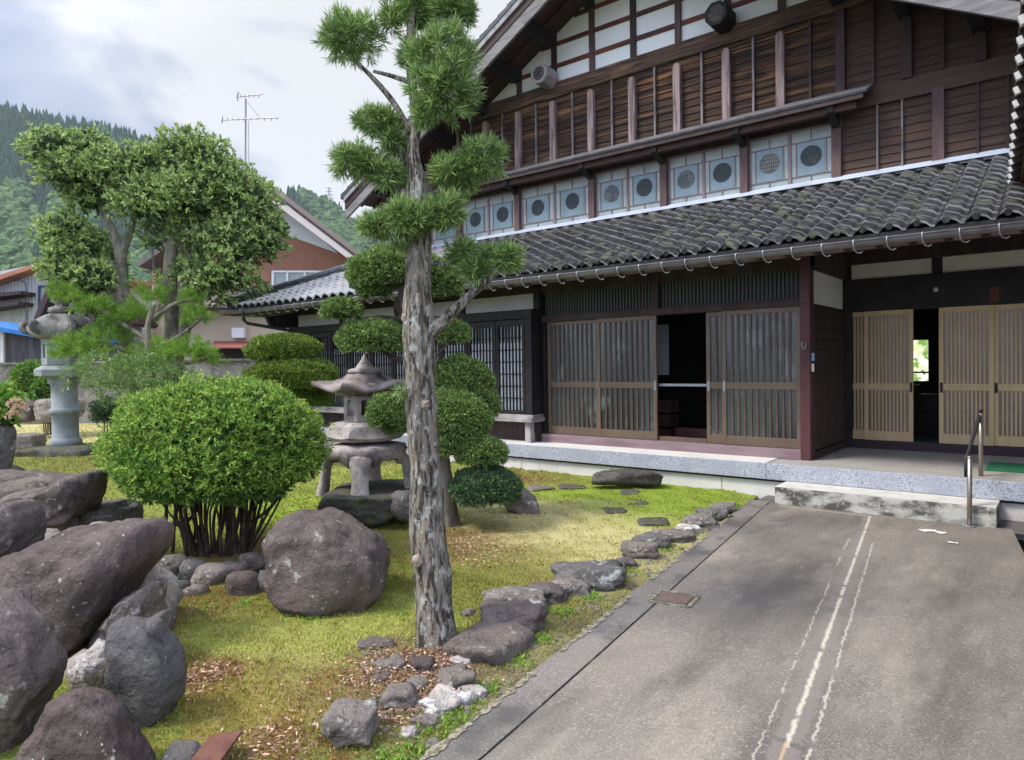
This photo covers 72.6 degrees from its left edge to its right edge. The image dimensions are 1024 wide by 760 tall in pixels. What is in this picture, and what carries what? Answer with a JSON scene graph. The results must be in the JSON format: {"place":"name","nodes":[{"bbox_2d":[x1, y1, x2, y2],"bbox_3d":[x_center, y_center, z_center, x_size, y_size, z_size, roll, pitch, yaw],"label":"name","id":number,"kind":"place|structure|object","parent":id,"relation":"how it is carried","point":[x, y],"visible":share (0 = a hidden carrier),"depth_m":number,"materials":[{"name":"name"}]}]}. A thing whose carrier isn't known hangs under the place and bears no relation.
{"place":"outdoors","nodes":[
{"label":"outdoors","id":0,"kind":"place"},
{"bbox_2d":[2,112,165,248],"bbox_3d":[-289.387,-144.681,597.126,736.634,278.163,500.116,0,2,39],"label":"hill","id":1,"kind":"structure","parent":0,"point":[35,165],"depth_m":501.16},
{"bbox_2d":[0,122,178,354],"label":"broadleaf forest","id":2,"kind":"object","parent":1,"relation":"on","point":[18,210],"visible":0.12,"depth_m":397.19,"materials":[{"name":"plant"}]},
{"bbox_2d":[0,100,197,268],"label":"cedar forest","id":3,"kind":"object","parent":1,"relation":"on","point":[10,168],"visible":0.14,"depth_m":506.80,"materials":[{"name":"plant"}]},
{"bbox_2d":[0,0,510,218],"label":"sky","id":4,"kind":"structure","parent":0,"point":[141,66],"materials":[{"name":"white"}]},
{"bbox_2d":[0,423,756,759],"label":"garden ground","id":5,"kind":"structure","parent":0,"point":[574,525],"depth_m":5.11,"materials":[{"name":"green plant"}]},
{"bbox_2d":[0,380,29,427],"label":"hydrangea","id":6,"kind":"object","parent":5,"relation":"on","point":[12,402],"visible":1,"depth_m":7.32,"materials":[{"name":"green plant"}]},
{"bbox_2d":[5,358,51,434],"bbox_3d":[-12.546,0.457,18.476,1.674,2.088,1.064,-1,1,7],"label":"shrub","id":7,"kind":"object","parent":5,"relation":"on","point":[30,384],"visible":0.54,"depth_m":18.15,"materials":[{"name":"green plant"}]},
{"bbox_2d":[16,432,46,449],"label":"stone","id":8,"kind":"object","parent":5,"relation":"on","point":[28,440],"visible":0.58,"depth_m":15.16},
{"bbox_2d":[0,587,67,752],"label":"boulder","id":9,"kind":"object","parent":5,"relation":"on","point":[33,659],"visible":0.97,"depth_m":3.06,"materials":[{"name":"stone"}]},
{"bbox_2d":[0,469,72,497],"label":"boulder","id":10,"kind":"object","parent":5,"relation":"on","point":[13,480],"visible":0.41,"depth_m":6.88,"materials":[{"name":"grey stone"}]},
{"bbox_2d":[11,464,25,470],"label":"boulder","id":11,"kind":"object","parent":10,"relation":"on","point":[16,467],"visible":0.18,"depth_m":7.64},
{"bbox_2d":[0,424,16,468],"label":"boulder","id":12,"kind":"object","parent":11,"relation":"on","point":[8,437],"visible":0.74,"depth_m":7.31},
{"bbox_2d":[33,398,85,422],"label":"stone","id":13,"kind":"object","parent":5,"relation":"on","point":[42,407],"visible":0.51,"depth_m":17.07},
{"bbox_2d":[15,442,108,456],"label":"base rock","id":14,"kind":"object","parent":5,"relation":"on","point":[65,451],"visible":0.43,"depth_m":13.70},
{"bbox_2d":[18,291,104,445],"bbox_3d":[-9.365,-0.296,14.566,1.579,3.336,1.429,0,2,39],"label":"tall stone lantern","id":15,"kind":"object","parent":14,"relation":"on","point":[64,410],"visible":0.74,"depth_m":14.34,"materials":[{"name":"grey stone"}]},
{"bbox_2d":[0,322,136,362],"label":"wooden shed","id":16,"kind":"structure","parent":5,"relation":"on","point":[16,345],"depth_m":25.00,"materials":[{"name":"blue metal"}]},
{"bbox_2d":[14,687,155,759],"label":"boulder","id":17,"kind":"object","parent":5,"relation":"on","point":[91,723],"visible":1,"depth_m":2.80,"materials":[{"name":"stone"}]},
{"bbox_2d":[67,638,106,688],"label":"boulder","id":18,"kind":"object","parent":5,"relation":"on","point":[87,669],"visible":0.66,"depth_m":3.65,"materials":[{"name":"stone"}]},
{"bbox_2d":[0,518,174,655],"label":"boulder","id":19,"kind":"object","parent":5,"relation":"on","point":[75,585],"visible":0.71,"depth_m":4.04,"materials":[{"name":"stone"}]},
{"bbox_2d":[0,499,46,557],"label":"boulder","id":20,"kind":"object","parent":19,"relation":"on","point":[23,523],"visible":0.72,"depth_m":4.33,"materials":[{"name":"stone"}]},
{"bbox_2d":[34,281,157,353],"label":"gabled outbuilding","id":21,"kind":"structure","parent":5,"relation":"on","point":[45,305],"depth_m":28.60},
{"bbox_2d":[86,394,121,432],"bbox_3d":[-8.930,0.902,15.496,0.878,1.204,0.882,0,2,39],"label":"dark bush","id":22,"kind":"object","parent":5,"relation":"on","point":[97,411],"visible":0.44,"depth_m":15.29,"materials":[{"name":"green plant"}]},
{"bbox_2d":[44,517,184,687],"bbox_3d":[-3.163,1.466,4.971,1.123,0.830,3.698,-2,2,-44],"label":"rubble mortar","id":23,"kind":"object","parent":5,"relation":"on","point":[175,594],"visible":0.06,"depth_m":4.70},
{"bbox_2d":[0,469,108,527],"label":"boulder","id":24,"kind":"object","parent":23,"relation":"on","point":[67,499],"visible":0.84,"depth_m":5.86,"materials":[{"name":"stone"}]},
{"bbox_2d":[79,498,143,524],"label":"boulder","id":25,"kind":"object","parent":23,"relation":"on","point":[112,510],"visible":0.45,"depth_m":6.35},
{"bbox_2d":[98,578,167,633],"bbox_3d":[-2.258,1.357,4.203,0.245,0.286,0.472,-1,1,2],"label":"boulder","id":26,"kind":"object","parent":23,"relation":"on","point":[148,600],"visible":0.74,"depth_m":4.09,"materials":[{"name":"stone"}]},
{"bbox_2d":[150,608,176,630],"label":"boulder","id":27,"kind":"object","parent":23,"relation":"on","point":[168,616],"visible":0.34,"depth_m":4.04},
{"bbox_2d":[55,348,198,410],"bbox_3d":[-6.867,0.461,12.524,2.459,2.147,1.435,-1,1,-5],"label":"feathery shrub","id":28,"kind":"object","parent":5,"relation":"on","point":[130,379],"visible":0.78,"depth_m":12.35,"materials":[{"name":"green plant"}]},
{"bbox_2d":[0,358,255,423],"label":"garden wall","id":29,"kind":"structure","parent":5,"relation":"on","point":[236,366],"depth_m":21.71,"materials":[{"name":"concrete"}]},
{"bbox_2d":[43,277,230,391],"bbox_3d":[-7.178,-0.568,13.438,3.844,2.998,1.848,-1,1,-1],"label":"garden pine","id":30,"kind":"object","parent":5,"relation":"on","point":[198,351],"visible":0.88,"depth_m":13.41,"materials":[{"name":"green plant"}]},
{"bbox_2d":[103,615,186,727],"bbox_3d":[-1.783,1.454,3.401,0.354,0.617,0.289,-1,1,1],"label":"boulder","id":31,"kind":"object","parent":5,"relation":"on","point":[145,677],"visible":0.85,"depth_m":3.28,"materials":[{"name":"stone"}]},
{"bbox_2d":[10,121,297,404],"bbox_3d":[-7.233,-2.129,14.108,5.636,6.331,2.052,-1,1,-3],"label":"broad leaved tree","id":32,"kind":"object","parent":5,"relation":"on","point":[242,229],"visible":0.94,"depth_m":13.88,"materials":[{"name":"green plant"}]},
{"bbox_2d":[160,739,200,759],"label":"boulder","id":33,"kind":"object","parent":5,"relation":"on","point":[180,749],"visible":0.82,"depth_m":3.01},
{"bbox_2d":[177,557,206,580],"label":"stone","id":34,"kind":"object","parent":5,"relation":"on","point":[188,567],"visible":0.48,"depth_m":5.61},
{"bbox_2d":[86,368,334,557],"bbox_3d":[-2.720,0.772,6.362,2.156,1.771,2.016,0,2,39],"label":"round clipped bush","id":35,"kind":"object","parent":5,"relation":"on","point":[182,443],"visible":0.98,"depth_m":5.82,"materials":[{"name":"green plant"}]},
{"bbox_2d":[190,562,233,585],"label":"stone","id":36,"kind":"object","parent":5,"relation":"on","point":[213,573],"visible":0.62,"depth_m":5.50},
{"bbox_2d":[191,730,241,759],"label":"rusty board","id":37,"kind":"object","parent":5,"relation":"on","point":[216,746],"visible":1,"depth_m":2.99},
{"bbox_2d":[225,570,260,595],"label":"stone","id":38,"kind":"object","parent":5,"relation":"on","point":[243,583],"visible":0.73,"depth_m":5.24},
{"bbox_2d":[239,552,265,572],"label":"stone","id":39,"kind":"object","parent":5,"relation":"on","point":[255,561],"visible":0.72,"depth_m":5.71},
{"bbox_2d":[14,422,557,555],"bbox_3d":[-7.245,1.426,14.956,18.085,0.245,9.855,0,2,39],"label":"moss and grass","id":40,"kind":"object","parent":5,"relation":"on","point":[189,512],"visible":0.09,"depth_m":10.84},
{"bbox_2d":[241,331,339,406],"bbox_3d":[-3.725,-0.102,11.794,1.750,1.449,1.642,0,2,39],"label":"tiered clipped shrub","id":41,"kind":"object","parent":5,"relation":"on","point":[296,364],"visible":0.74,"depth_m":11.38,"materials":[{"name":"green plant"}]},
{"bbox_2d":[184,593,414,623],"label":"weeds","id":42,"kind":"object","parent":5,"relation":"on","point":[254,597],"visible":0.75,"depth_m":4.92,"materials":[{"name":"green plant"}]},
{"bbox_2d":[261,507,389,617],"bbox_3d":[-1.366,1.365,5.149,0.908,0.790,0.916,-1,1,-5],"label":"boulder","id":43,"kind":"object","parent":5,"relation":"on","point":[326,561],"visible":0.91,"depth_m":4.79,"materials":[{"name":"stone"}]},
{"bbox_2d":[320,697,379,748],"bbox_3d":[-0.741,1.581,3.225,0.239,0.154,0.263,-1,1,-1],"label":"stone","id":44,"kind":"object","parent":5,"relation":"on","point":[347,721],"visible":1,"depth_m":3.15,"materials":[{"name":"stone"}]},
{"bbox_2d":[317,479,408,527],"bbox_3d":[-1.598,1.388,7.693,1.031,0.408,1.240,-1,1,1],"label":"base rock","id":45,"kind":"object","parent":5,"relation":"on","point":[371,509],"visible":0.56,"depth_m":7.13,"materials":[{"name":"stone"}]},
{"bbox_2d":[311,354,410,495],"bbox_3d":[-1.623,0.484,7.737,1.151,1.549,1.029,0,2,39],"label":"stone lantern","id":46,"kind":"object","parent":45,"relation":"on","point":[362,450],"visible":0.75,"depth_m":7.46,"materials":[{"name":"stone"}]},
{"bbox_2d":[357,636,395,649],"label":"stone","id":47,"kind":"object","parent":5,"relation":"on","point":[370,641],"visible":0.87,"depth_m":4.22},
{"bbox_2d":[169,472,585,759],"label":"leaf litter","id":48,"kind":"object","parent":5,"relation":"on","point":[419,653],"visible":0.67,"depth_m":3.80,"materials":[{"name":"brown plant"}]},
{"bbox_2d":[374,653,406,671],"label":"stone","id":49,"kind":"object","parent":5,"relation":"on","point":[394,660],"visible":0.69,"depth_m":3.92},
{"bbox_2d":[390,490,408,520],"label":"base rock","id":50,"kind":"object","parent":5,"relation":"on","point":[399,508],"visible":0.77,"depth_m":7.05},
{"bbox_2d":[379,682,420,709],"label":"stone","id":51,"kind":"object","parent":5,"relation":"on","point":[401,695],"visible":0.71,"depth_m":3.49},
{"bbox_2d":[310,0,528,650],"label":"shaped conifer","id":52,"kind":"object","parent":5,"relation":"on","point":[414,217],"visible":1,"depth_m":4.22,"materials":[{"name":"green plant"}]},
{"bbox_2d":[317,241,524,526],"bbox_3d":[-0.932,0.093,7.451,2.180,3.140,1.104,-1,1,7],"label":"cloud pruned tree","id":53,"kind":"object","parent":5,"relation":"on","point":[469,404],"visible":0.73,"depth_m":7.15,"materials":[{"name":"green plant"}]},
{"bbox_2d":[408,655,434,672],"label":"stone","id":54,"kind":"object","parent":5,"relation":"on","point":[422,662],"visible":0.75,"depth_m":3.90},
{"bbox_2d":[409,713,439,728],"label":"stone","id":55,"kind":"object","parent":5,"relation":"on","point":[424,720],"visible":0.81,"depth_m":3.35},
{"bbox_2d":[414,683,478,716],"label":"stone","id":56,"kind":"object","parent":5,"relation":"on","point":[439,700],"visible":0.77,"depth_m":3.52,"materials":[{"name":"stone"}]},
{"bbox_2d":[143,461,755,636],"bbox_3d":[-0.423,1.489,8.212,6.103,0.150,5.031,0,2,39],"label":"moss and grass","id":57,"kind":"object","parent":5,"relation":"on","point":[578,515],"visible":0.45,"depth_m":7.30,"materials":[{"name":"plant"}]},
{"bbox_2d":[435,663,475,689],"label":"stone","id":58,"kind":"object","parent":5,"relation":"on","point":[458,675],"visible":0.73,"depth_m":3.74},
{"bbox_2d":[441,620,535,665],"bbox_3d":[-0.112,1.614,4.219,0.392,0.187,0.580,0,1,33],"label":"edging stone","id":59,"kind":"object","parent":5,"relation":"on","point":[498,643],"visible":0.74,"depth_m":4.09,"materials":[{"name":"stone"}]},
{"bbox_2d":[479,599,547,633],"bbox_3d":[0.000,1.546,4.518,0.465,0.212,0.340,-1,1,0],"label":"edging stone","id":60,"kind":"object","parent":5,"relation":"on","point":[530,615],"visible":0.76,"depth_m":4.43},
{"bbox_2d":[481,585,547,609],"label":"edging stone","id":61,"kind":"object","parent":5,"relation":"on","point":[518,593],"visible":0.55,"depth_m":4.79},
{"bbox_2d":[504,489,539,514],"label":"stone","id":62,"kind":"object","parent":5,"relation":"on","point":[529,504],"visible":0.63,"depth_m":7.73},
{"bbox_2d":[526,582,567,604],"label":"edging stone","id":63,"kind":"object","parent":5,"relation":"on","point":[555,594],"visible":0.56,"depth_m":4.95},
{"bbox_2d":[357,500,737,759],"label":"gravel","id":64,"kind":"structure","parent":5,"relation":"on","point":[466,708],"depth_m":3.92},
{"bbox_2d":[373,500,741,759],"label":"weeds","id":65,"kind":"object","parent":5,"relation":"on","point":[462,714],"visible":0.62,"depth_m":3.49,"materials":[{"name":"green plant"}]},
{"bbox_2d":[551,577,589,597],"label":"edging stone","id":66,"kind":"object","parent":5,"relation":"on","point":[577,587],"visible":0.62,"depth_m":5.09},
{"bbox_2d":[550,560,626,591],"bbox_3d":[0.587,1.516,5.372,0.578,0.180,0.401,-1,1,1],"label":"edging stone","id":67,"kind":"object","parent":5,"relation":"on","point":[606,575],"visible":0.73,"depth_m":5.26,"materials":[{"name":"stone"}]},
{"bbox_2d":[219,0,1023,539],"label":"farmhouse","id":68,"kind":"object","parent":5,"relation":"on","point":[775,248],"visible":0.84,"depth_m":9.83,"materials":[{"name":"wood"}]},
{"bbox_2d":[331,332,348,405],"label":"lattice window","id":69,"kind":"structure","parent":68,"relation":"in","point":[340,360],"depth_m":14.05,"materials":[{"name":"wood"}]},
{"bbox_2d":[371,351,391,377],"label":"lattice window","id":70,"kind":"structure","parent":68,"relation":"in","point":[379,360],"depth_m":13.24,"materials":[{"name":"white paper"}]},
{"bbox_2d":[462,196,487,238],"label":"clerestory window","id":71,"kind":"structure","parent":68,"relation":"in","point":[477,226],"depth_m":14.22,"materials":[{"name":"blue glass"}]},
{"bbox_2d":[468,321,493,389],"bbox_3d":[-0.499,-0.216,11.665,0.585,1.500,0.060,0,2,39],"label":"lattice window","id":72,"kind":"structure","parent":68,"relation":"in","point":[481,346],"depth_m":11.63,"materials":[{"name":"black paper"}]},
{"bbox_2d":[488,192,513,234],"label":"clerestory window","id":73,"kind":"structure","parent":68,"relation":"in","point":[500,206],"depth_m":13.82,"materials":[{"name":"blue glass"}]},
{"bbox_2d":[496,319,525,413],"bbox_3d":[-0.012,-0.215,11.274,0.585,1.500,0.060,0,2,39],"label":"lattice window","id":74,"kind":"structure","parent":68,"relation":"in","point":[510,334],"depth_m":11.28,"materials":[{"name":"white paper"}]},
{"bbox_2d":[521,182,553,229],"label":"clerestory window","id":75,"kind":"structure","parent":68,"relation":"in","point":[537,202],"depth_m":13.25,"materials":[{"name":"blue glass"}]},
{"bbox_2d":[554,176,587,223],"bbox_3d":[1.105,-3.268,12.758,0.790,0.830,0.034,0,2,39],"label":"clerestory window","id":76,"kind":"structure","parent":68,"relation":"in","point":[570,195],"depth_m":12.77,"materials":[{"name":"blue glass"}]},
{"bbox_2d":[547,319,597,435],"bbox_3d":[0.960,-0.035,10.888,0.955,1.779,0.045,0,2,39],"label":"sliding door","id":77,"kind":"structure","parent":68,"relation":"in","point":[571,345],"depth_m":10.88,"materials":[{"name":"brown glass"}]},
{"bbox_2d":[596,167,626,216],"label":"clerestory window","id":78,"kind":"structure","parent":68,"relation":"in","point":[611,185],"depth_m":12.24,"materials":[{"name":"blue glass"}]},
{"bbox_2d":[596,315,658,439],"bbox_3d":[1.683,-0.032,10.242,0.990,1.779,0.049,0,2,39],"label":"sliding door","id":79,"kind":"structure","parent":68,"relation":"in","point":[627,347],"depth_m":10.22,"materials":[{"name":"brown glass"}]},
{"bbox_2d":[627,160,659,211],"bbox_3d":[2.248,-3.265,11.841,0.640,0.830,0.034,0,2,39],"label":"clerestory window","id":80,"kind":"structure","parent":68,"relation":"in","point":[643,179],"depth_m":11.85,"materials":[{"name":"blue glass"}]},
{"bbox_2d":[668,150,703,204],"bbox_3d":[2.837,-3.264,11.369,0.610,0.830,0.034,0,2,39],"label":"clerestory window","id":81,"kind":"structure","parent":68,"relation":"in","point":[685,171],"depth_m":11.37,"materials":[{"name":"blue glass"}]},
{"bbox_2d":[706,311,722,443],"bbox_3d":[3.032,-0.030,9.224,0.950,1.779,0.049,0,2,39],"label":"sliding door","id":82,"kind":"structure","parent":68,"relation":"in","point":[713,320],"depth_m":9.45,"materials":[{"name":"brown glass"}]},
{"bbox_2d":[703,143,739,198],"bbox_3d":[3.313,-3.263,10.987,0.610,0.830,0.034,0,2,39],"label":"clerestory window","id":83,"kind":"structure","parent":68,"relation":"in","point":[721,165],"depth_m":10.99,"materials":[{"name":"blue glass"}]},
{"bbox_2d":[722,306,800,448],"bbox_3d":[3.214,-0.029,9.014,1.015,1.779,0.049,0,2,39],"label":"sliding door","id":84,"kind":"structure","parent":68,"relation":"in","point":[761,347],"depth_m":9.00,"materials":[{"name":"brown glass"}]},
{"bbox_2d":[749,132,789,190],"bbox_3d":[3.886,-3.261,10.527,0.600,0.830,0.034,0,2,39],"label":"clerestory window","id":85,"kind":"structure","parent":68,"relation":"in","point":[769,158],"depth_m":10.52,"materials":[{"name":"blue glass"}]},
{"bbox_2d":[789,123,831,183],"bbox_3d":[4.354,-3.260,10.152,0.600,0.830,0.034,0,2,39],"label":"clerestory window","id":86,"kind":"structure","parent":68,"relation":"in","point":[810,149],"depth_m":10.15,"materials":[{"name":"blue glass"}]},
{"bbox_2d":[853,312,863,438],"bbox_3d":[5.028,-0.061,9.779,0.590,1.790,0.045,0,2,39],"label":"entrance door","id":87,"kind":"structure","parent":68,"relation":"in","point":[858,317],"depth_m":9.87,"materials":[{"name":"brown wood"}]},
{"bbox_2d":[864,309,913,441],"bbox_3d":[5.178,-0.060,9.592,0.600,1.790,0.049,0,2,39],"label":"entrance door","id":88,"kind":"structure","parent":68,"relation":"in","point":[888,335],"depth_m":9.58,"materials":[{"name":"brown wood"}]},
{"bbox_2d":[913,340,927,380],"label":"hall window","id":89,"kind":"structure","parent":68,"relation":"in","point":[920,347],"depth_m":11.79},
{"bbox_2d":[939,305,993,445],"bbox_3d":[5.879,-0.058,9.030,0.597,1.790,0.049,0,2,39],"label":"entrance door","id":90,"kind":"structure","parent":68,"relation":"in","point":[966,333],"depth_m":9.02,"materials":[{"name":"brown wood"}]},
{"bbox_2d":[984,462,1023,472],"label":"door mat","id":91,"kind":"object","parent":68,"relation":"on","point":[1006,467],"depth_m":7.77,"materials":[{"name":"green plastic"}]},
{"bbox_2d":[994,303,1023,446],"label":"entrance door","id":92,"kind":"structure","parent":68,"relation":"in","point":[1008,318],"depth_m":8.78,"materials":[{"name":"brown wood"}]},
{"bbox_2d":[591,469,662,485],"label":"kerb rock","id":93,"kind":"object","parent":5,"relation":"on","point":[628,477],"visible":1,"depth_m":8.98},
{"bbox_2d":[620,540,659,559],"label":"edging stone","id":94,"kind":"object","parent":5,"relation":"on","point":[641,549],"visible":0.93,"depth_m":6.01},
{"bbox_2d":[631,532,671,548],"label":"edging stone","id":95,"kind":"object","parent":5,"relation":"on","point":[662,540],"visible":0.71,"depth_m":6.35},
{"bbox_2d":[648,528,696,543],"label":"edging stone","id":96,"kind":"object","parent":5,"relation":"on","point":[679,535],"visible":0.65,"depth_m":6.56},
{"bbox_2d":[680,512,719,530],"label":"edging stone","id":97,"kind":"object","parent":5,"relation":"on","point":[705,521],"visible":0.79,"depth_m":6.97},
{"bbox_2d":[695,507,728,520],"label":"edging stone","id":98,"kind":"object","parent":5,"relation":"on","point":[718,513],"visible":0.59,"depth_m":7.37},
{"bbox_2d":[481,503,1023,759],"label":"driveway","id":99,"kind":"structure","parent":0,"point":[798,633],"depth_m":3.94,"materials":[{"name":"concrete"}]},
{"bbox_2d":[418,499,769,759],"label":"driveway edge band","id":100,"kind":"object","parent":99,"relation":"on","point":[480,736],"visible":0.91,"depth_m":4.00,"materials":[{"name":"concrete"}]},
{"bbox_2d":[420,502,747,759],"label":"mortar edge","id":101,"kind":"object","parent":100,"relation":"on","point":[435,749],"visible":0.98,"depth_m":3.76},
{"bbox_2d":[478,503,767,759],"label":"edge joint","id":102,"kind":"object","parent":100,"relation":"on","point":[599,652],"visible":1,"depth_m":3.93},
{"bbox_2d":[647,589,700,608],"bbox_3d":[1.152,1.551,4.952,0.310,0.014,0.280,0,1,32],"label":"drain cover","id":103,"kind":"object","parent":99,"relation":"on","point":[672,598],"visible":1,"depth_m":4.93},
{"bbox_2d":[963,409,982,527],"bbox_3d":[4.674,0.883,7.056,0.107,1.126,0.808,0,2,39],"label":"handrail","id":104,"kind":"object","parent":99,"relation":"on","point":[978,425],"visible":0.94,"depth_m":6.84,"materials":[{"name":"silver metal"}]},
{"bbox_2d":[759,495,1023,533],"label":"apron","id":105,"kind":"object","parent":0,"point":[1016,527],"visible":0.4,"depth_m":6.87,"materials":[{"name":"concrete"}]},
{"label":"hill","id":106,"kind":"structure","parent":0,"visible":0},
{"bbox_2d":[279,184,396,244],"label":"cedar forest","id":107,"kind":"object","parent":106,"relation":"on","point":[291,194],"visible":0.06,"depth_m":604.51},
{"bbox_2d":[296,187,398,254],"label":"broadleaf forest","id":108,"kind":"object","parent":106,"relation":"on","point":[330,214],"visible":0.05,"depth_m":583.76,"materials":[{"name":"plant"}]},
{"label":"ground","id":109,"kind":"structure","parent":0,"visible":0},
{"bbox_2d":[0,262,151,348],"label":"corrugated barn","id":110,"kind":"structure","parent":109,"relation":"on","point":[22,290],"depth_m":33.01,"materials":[{"name":"grey metal"}]},
{"bbox_2d":[138,181,358,358],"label":"neighbour house","id":111,"kind":"structure","parent":109,"relation":"on","point":[316,248],"depth_m":33.50,"materials":[{"name":"paint"}]},
{"bbox_2d":[272,271,319,284],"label":"window","id":112,"kind":"structure","parent":111,"relation":"in","point":[277,276],"depth_m":33.92,"materials":[{"name":"white glass"}]},
{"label":"side ground","id":113,"kind":"structure","parent":0,"visible":0},
{"bbox_2d":[1007,0,1023,182],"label":"neighbouring wing","id":114,"kind":"structure","parent":113,"relation":"on","point":[1016,162],"depth_m":5.38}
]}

